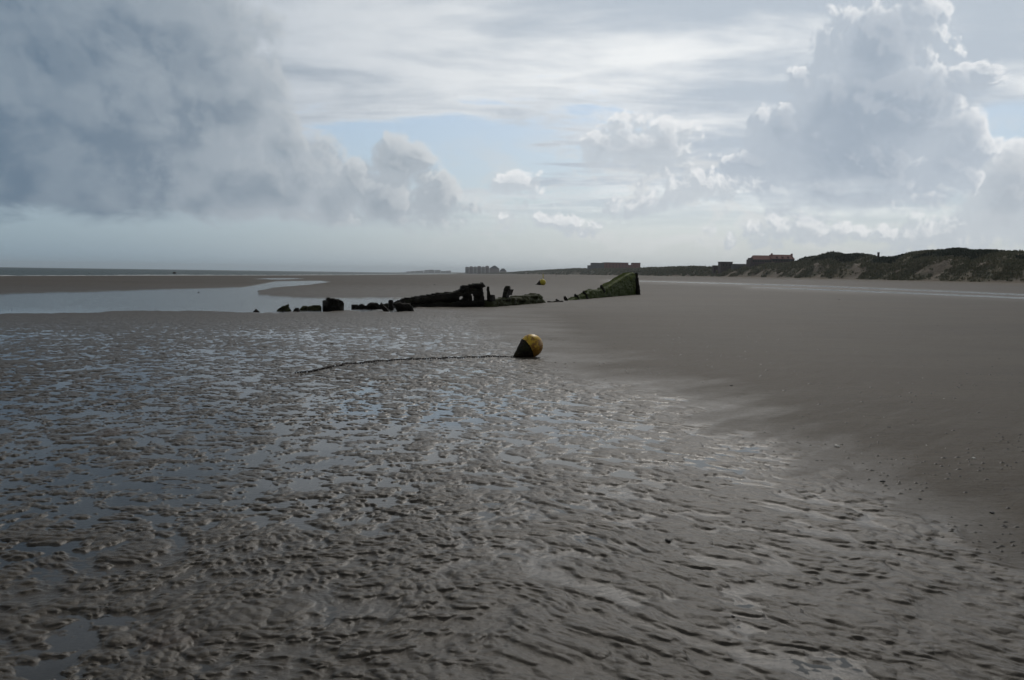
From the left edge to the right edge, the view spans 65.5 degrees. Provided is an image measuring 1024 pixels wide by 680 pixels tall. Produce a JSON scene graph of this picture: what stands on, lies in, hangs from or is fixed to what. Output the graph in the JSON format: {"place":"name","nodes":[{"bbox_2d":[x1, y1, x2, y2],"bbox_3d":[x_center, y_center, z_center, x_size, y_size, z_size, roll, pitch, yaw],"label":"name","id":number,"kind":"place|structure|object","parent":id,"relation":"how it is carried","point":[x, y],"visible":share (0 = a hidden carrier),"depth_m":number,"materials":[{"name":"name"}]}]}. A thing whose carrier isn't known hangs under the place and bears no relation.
{"place":"outdoors","nodes":[
{"label":"outdoors","id":0,"kind":"place"},
{"bbox_2d":[0,267,454,275],"bbox_3d":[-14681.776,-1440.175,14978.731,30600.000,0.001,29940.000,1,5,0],"label":"sea","id":1,"kind":"structure","parent":0,"point":[20,271],"depth_m":493.44,"materials":[{"name":"liquid"}]},
{"bbox_2d":[0,274,408,275],"bbox_3d":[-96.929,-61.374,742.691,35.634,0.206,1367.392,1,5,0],"label":"surf","id":2,"kind":"structure","parent":1,"relation":"on","point":[136,275],"depth_m":168.99,"materials":[{"name":"grey liquid"}]},
{"bbox_2d":[0,274,1023,679],"bbox_3d":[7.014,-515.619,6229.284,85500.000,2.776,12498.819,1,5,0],"label":"sand","id":3,"kind":"structure","parent":0,"point":[492,518],"depth_m":6.03,"materials":[{"name":"grey sand"}]},
{"bbox_2d":[276,304,290,311],"bbox_3d":[-9.316,-1.242,31.982,0.932,0.396,0.363,-1,5,-16],"label":"pointed plank","id":4,"kind":"object","parent":3,"relation":"on","point":[285,308],"visible":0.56,"depth_m":31.89,"materials":[{"name":"black wood"}]},
{"bbox_2d":[300,305,321,311],"bbox_3d":[-8.368,-1.273,32.820,0.997,0.337,0.454,-1,5,-18],"label":"wreck timber","id":5,"kind":"object","parent":3,"relation":"on","point":[312,308],"visible":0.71,"depth_m":32.71,"materials":[{"name":"black wood"}]},
{"bbox_2d":[322,297,343,311],"bbox_3d":[-7.375,-1.420,32.844,0.844,0.682,0.919,-1,5,-16],"label":"hull stump","id":6,"kind":"object","parent":3,"relation":"on","point":[330,304],"visible":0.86,"depth_m":32.56,"materials":[{"name":"black wood"}]},
{"bbox_2d":[351,302,387,309],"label":"sunken timbers","id":7,"kind":"object","parent":3,"relation":"on","point":[373,305],"visible":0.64,"depth_m":34.72,"materials":[{"name":"black wood"}]},
{"bbox_2d":[380,302,389,311],"bbox_3d":[-5.191,-1.247,32.538,0.484,0.595,0.254,-1,5,-18],"label":"slanting timber","id":8,"kind":"object","parent":3,"relation":"on","point":[383,308],"visible":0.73,"depth_m":32.43,"materials":[{"name":"black wood"}]},
{"bbox_2d":[388,300,393,310],"bbox_3d":[-5.231,-1.433,34.432,0.216,0.600,0.284,-1,5,-17],"label":"stub post","id":9,"kind":"object","parent":3,"relation":"on","point":[390,305],"visible":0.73,"depth_m":34.31,"materials":[{"name":"black wood"}]},
{"bbox_2d":[392,302,413,311],"bbox_3d":[-4.462,-1.319,33.006,0.990,0.498,0.584,1,5,0],"label":"hull plate","id":10,"kind":"object","parent":3,"relation":"on","point":[399,306],"visible":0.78,"depth_m":32.84,"materials":[{"name":"black wood"}]},
{"bbox_2d":[295,355,511,373],"bbox_3d":[-1.942,0.396,14.106,4.429,0.067,0.814,-3,6,-40],"label":"anchor chain","id":11,"kind":"object","parent":3,"relation":"on","point":[326,367],"visible":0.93,"depth_m":14.29,"materials":[{"name":"metal"}]},
{"bbox_2d":[393,282,494,307],"bbox_3d":[-3.095,-2.038,37.503,4.977,1.383,0.869,-1,5,-16],"label":"wreck midsection","id":12,"kind":"object","parent":3,"relation":"on","point":[444,299],"visible":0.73,"depth_m":37.40,"materials":[{"name":"black wood"}]},
{"bbox_2d":[484,286,545,306],"bbox_3d":[0.345,-2.184,41.045,0.619,1.236,7.693,3,5,22],"label":"wreck side section","id":13,"kind":"object","parent":3,"relation":"on","point":[505,299],"visible":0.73,"depth_m":39.74,"materials":[{"name":"wood"}]},
{"bbox_2d":[511,334,542,356],"bbox_3d":[0.329,0.128,15.330,0.455,0.479,0.600,4,6,34],"label":"mooring buoy","id":14,"kind":"object","parent":3,"relation":"on","point":[530,345],"visible":0.94,"depth_m":15.22,"materials":[{"name":"yellow paint"}]},
{"bbox_2d":[535,274,545,284],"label":"mooring buoy","id":15,"kind":"object","parent":3,"relation":"on","point":[542,282],"visible":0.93,"depth_m":116.32,"materials":[{"name":"yellow paint"}]},
{"bbox_2d":[564,272,640,300],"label":"wreck bow","id":16,"kind":"object","parent":3,"relation":"on","point":[625,283],"visible":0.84,"depth_m":59.84,"materials":[{"name":"green wood"}]},
{"bbox_2d":[474,318,1023,559],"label":"dark grit","id":17,"kind":"object","parent":3,"relation":"on","point":[952,529],"visible":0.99,"depth_m":7.04,"materials":[{"name":"stone"}]},
{"bbox_2d":[0,278,1023,373],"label":"water","id":18,"kind":"structure","parent":0,"point":[213,351],"depth_m":20.40,"materials":[{"name":"grey liquid"}]},
{"bbox_2d":[0,0,1023,272],"label":"sky","id":19,"kind":"structure","parent":0,"point":[254,135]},
{"bbox_2d":[455,249,1023,282],"bbox_3d":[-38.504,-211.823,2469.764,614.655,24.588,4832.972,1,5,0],"label":"dunes","id":20,"kind":"structure","parent":0,"point":[938,269],"depth_m":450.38,"materials":[{"name":"green plant"}]},
{"bbox_2d":[469,266,472,273],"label":"seafront block","id":21,"kind":"structure","parent":20,"relation":"on","point":[470,269],"depth_m":3668.29,"materials":[{"name":"concrete"}]},
{"bbox_2d":[477,266,480,273],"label":"seafront block","id":22,"kind":"structure","parent":20,"relation":"on","point":[478,269],"depth_m":3632.39,"materials":[{"name":"concrete"}]},
{"bbox_2d":[489,266,498,272],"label":"peaked building","id":23,"kind":"structure","parent":20,"relation":"on","point":[493,269],"depth_m":3626.68,"materials":[{"name":"concrete"}]},
{"bbox_2d":[587,262,639,269],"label":"apartment block","id":24,"kind":"structure","parent":20,"relation":"on","point":[610,265],"depth_m":1840.35,"materials":[{"name":"grey concrete"}]},
{"bbox_2d":[712,265,717,272],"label":"dune hut","id":25,"kind":"object","parent":20,"relation":"on","point":[714,268],"visible":0.75,"depth_m":876.33,"materials":[{"name":"brick"}]},
{"bbox_2d":[718,262,732,273],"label":"square building","id":26,"kind":"structure","parent":20,"relation":"on","point":[723,266],"depth_m":846.27,"materials":[{"name":"concrete"}]},
{"bbox_2d":[731,264,745,269],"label":"long low building","id":27,"kind":"structure","parent":20,"relation":"on","point":[735,266],"depth_m":834.22,"materials":[{"name":"grey concrete"}]},
{"bbox_2d":[746,253,794,266],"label":"house","id":28,"kind":"structure","parent":20,"relation":"on","point":[753,260],"depth_m":786.18,"materials":[{"name":"brick"}]},
{"bbox_2d":[796,247,1023,263],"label":"dune scrub","id":29,"kind":"object","parent":20,"relation":"on","point":[955,252],"visible":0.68,"depth_m":436.69,"materials":[{"name":"green plant"}]}
]}

